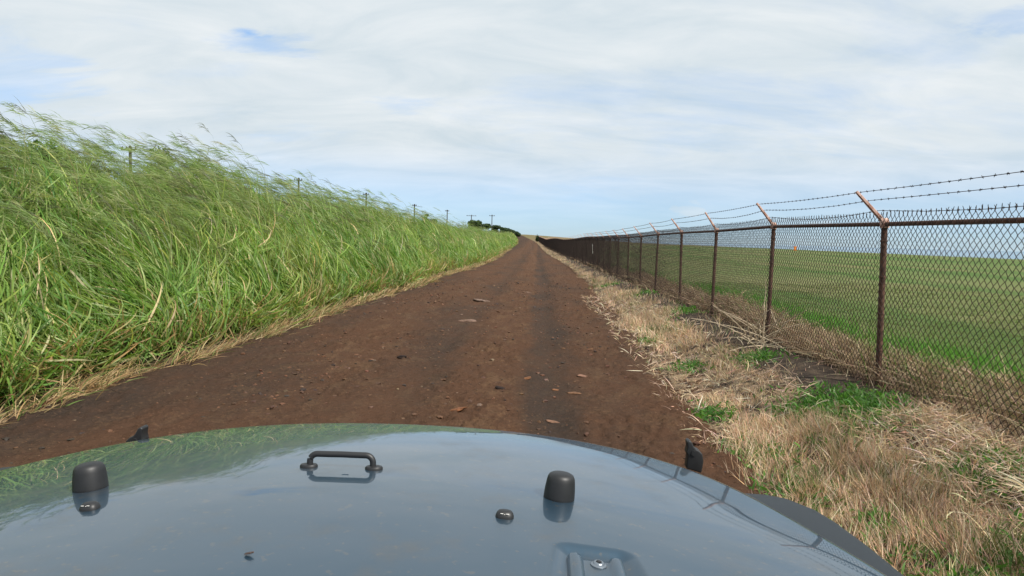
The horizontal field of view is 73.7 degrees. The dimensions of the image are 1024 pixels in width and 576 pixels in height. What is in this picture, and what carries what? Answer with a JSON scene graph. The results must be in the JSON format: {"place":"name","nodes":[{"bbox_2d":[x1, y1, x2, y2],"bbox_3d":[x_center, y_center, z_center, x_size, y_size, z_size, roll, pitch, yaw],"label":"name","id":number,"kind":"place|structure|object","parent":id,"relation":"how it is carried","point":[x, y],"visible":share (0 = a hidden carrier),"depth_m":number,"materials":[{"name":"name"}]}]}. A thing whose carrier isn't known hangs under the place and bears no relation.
{"place":"outdoors","nodes":[
{"label":"outdoors","id":0,"kind":"place"},
{"bbox_2d":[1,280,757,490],"bbox_3d":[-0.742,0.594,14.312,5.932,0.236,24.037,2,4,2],"label":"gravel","id":1,"kind":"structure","parent":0,"point":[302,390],"depth_m":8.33,"materials":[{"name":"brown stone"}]},
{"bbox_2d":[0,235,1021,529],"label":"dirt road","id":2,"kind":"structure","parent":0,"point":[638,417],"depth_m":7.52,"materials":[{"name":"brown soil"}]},
{"bbox_2d":[0,423,902,575],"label":"off road car","id":3,"kind":"object","parent":2,"relation":"on","point":[346,499],"visible":1,"depth_m":1.12,"materials":[{"name":"grey paint"}]},
{"bbox_2d":[450,407,466,411],"bbox_3d":[-0.502,1.124,6.301,0.191,0.035,0.110,-14,0,7],"label":"stone","id":4,"kind":"object","parent":2,"relation":"on","point":[458,409],"visible":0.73,"depth_m":6.27,"materials":[{"name":"brown stone"}]},
{"bbox_2d":[458,319,475,321],"bbox_3d":[-0.897,0.662,13.417,0.456,0.096,0.230,-1,0,7],"label":"stone","id":5,"kind":"object","parent":2,"relation":"on","point":[468,320],"visible":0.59,"depth_m":13.35,"materials":[{"name":"beige stone"}]},
{"bbox_2d":[473,299,489,301],"bbox_3d":[-0.773,0.351,17.671,0.529,0.106,0.269,13,-18,-24],"label":"stone","id":6,"kind":"object","parent":2,"relation":"on","point":[479,300],"visible":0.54,"depth_m":17.56,"materials":[{"name":"brown stone"}]},
{"bbox_2d":[546,420,559,422],"bbox_3d":[0.378,1.209,6.131,0.167,0.036,0.070,10,11,12],"label":"stone","id":7,"kind":"object","parent":2,"relation":"on","point":[551,421],"visible":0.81,"depth_m":6.12,"materials":[{"name":"beige stone"}]},
{"bbox_2d":[0,234,1023,575],"bbox_3d":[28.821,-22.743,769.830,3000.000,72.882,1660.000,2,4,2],"label":"ground","id":8,"kind":"structure","parent":0,"point":[808,368],"depth_m":12.34,"materials":[{"name":"green plant"}]},
{"bbox_2d":[0,135,24,181],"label":"dark tree","id":9,"kind":"object","parent":8,"relation":"on","point":[6,156],"visible":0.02,"depth_m":12.66,"materials":[{"name":"green plant"}]},
{"bbox_2d":[19,140,86,172],"bbox_3d":[-9.820,-1.347,14.720,2.001,3.596,1.584,4,5,34],"label":"leafy tree","id":10,"kind":"object","parent":8,"relation":"on","point":[51,147],"visible":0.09,"depth_m":14.13,"materials":[{"name":"green plant"}]},
{"bbox_2d":[122,146,135,171],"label":"utility pole","id":11,"kind":"object","parent":8,"relation":"on","point":[129,155],"visible":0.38,"depth_m":51.52,"materials":[{"name":"brown wood"}]},
{"bbox_2d":[144,146,175,173],"bbox_3d":[-11.215,-2.336,22.323,1.901,4.451,2.230,2,4,2],"label":"leafy tree","id":12,"kind":"object","parent":8,"relation":"on","point":[158,162],"visible":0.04,"depth_m":21.74,"materials":[{"name":"green plant"}]},
{"bbox_2d":[0,248,511,427],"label":"grass fringe","id":13,"kind":"object","parent":8,"relation":"on","point":[269,332],"depth_m":8.33,"materials":[{"name":"beige plant"}]},
{"bbox_2d":[0,96,518,408],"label":"tall grass","id":14,"kind":"structure","parent":8,"relation":"on","point":[95,260],"depth_m":9.65,"materials":[{"name":"green plant"}]},
{"bbox_2d":[468,220,483,228],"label":"dark tree","id":15,"kind":"object","parent":8,"relation":"on","point":[476,222],"visible":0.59,"depth_m":142.50,"materials":[{"name":"green plant"}]},
{"bbox_2d":[482,223,490,229],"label":"dark tree","id":16,"kind":"object","parent":8,"relation":"on","point":[488,226],"visible":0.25,"depth_m":162.08,"materials":[{"name":"green plant"}]},
{"bbox_2d":[490,225,503,232],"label":"dark tree","id":17,"kind":"object","parent":8,"relation":"on","point":[496,227],"visible":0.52,"depth_m":215.56,"materials":[{"name":"green plant"}]},
{"bbox_2d":[500,227,510,232],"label":"dark tree","id":18,"kind":"object","parent":8,"relation":"on","point":[505,229],"visible":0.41,"depth_m":256.28,"materials":[{"name":"green plant"}]},
{"bbox_2d":[644,346,656,350],"bbox_3d":[2.151,0.952,10.349,0.292,0.113,0.193,10,4,-7],"label":"earth clod","id":19,"kind":"object","parent":8,"relation":"on","point":[648,348],"visible":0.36,"depth_m":10.32,"materials":[{"name":"brown soil"}]},
{"bbox_2d":[692,278,813,354],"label":"dead stalks","id":20,"kind":"object","parent":8,"relation":"on","point":[749,337],"visible":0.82,"depth_m":9.14,"materials":[{"name":"beige plant"}]},
{"bbox_2d":[537,242,1023,575],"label":"dry verge grass","id":21,"kind":"structure","parent":8,"relation":"on","point":[890,472],"depth_m":4.59,"materials":[{"name":"beige plant"}]},
{"bbox_2d":[538,241,1023,442],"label":"dead grass heap","id":22,"kind":"object","parent":8,"relation":"on","point":[994,389],"visible":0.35,"depth_m":6.50,"materials":[{"name":"beige plant"}]},
{"bbox_2d":[539,170,1023,446],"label":"chain link fence","id":23,"kind":"object","parent":8,"relation":"on","point":[579,249],"visible":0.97,"depth_m":7.72,"materials":[{"name":"metal"}]},
{"bbox_2d":[588,281,1023,575],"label":"green weeds","id":24,"kind":"object","parent":8,"relation":"on","point":[863,401],"visible":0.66,"depth_m":5.15,"materials":[{"name":"green plant"}]},
{"bbox_2d":[611,265,1023,428],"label":"mown field grass","id":25,"kind":"structure","parent":8,"relation":"on","point":[980,358],"depth_m":10.35,"materials":[{"name":"green plant"}]},
{"bbox_2d":[0,0,1023,251],"label":"sky","id":26,"kind":"structure","parent":0,"point":[555,118],"materials":[{"name":"white"}]},
{"bbox_2d":[630,241,1023,258],"bbox_3d":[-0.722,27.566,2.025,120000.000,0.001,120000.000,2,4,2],"label":"sea","id":27,"kind":"structure","parent":0,"point":[991,255],"depth_m":6512.39,"materials":[{"name":"blue liquid"}]}
]}

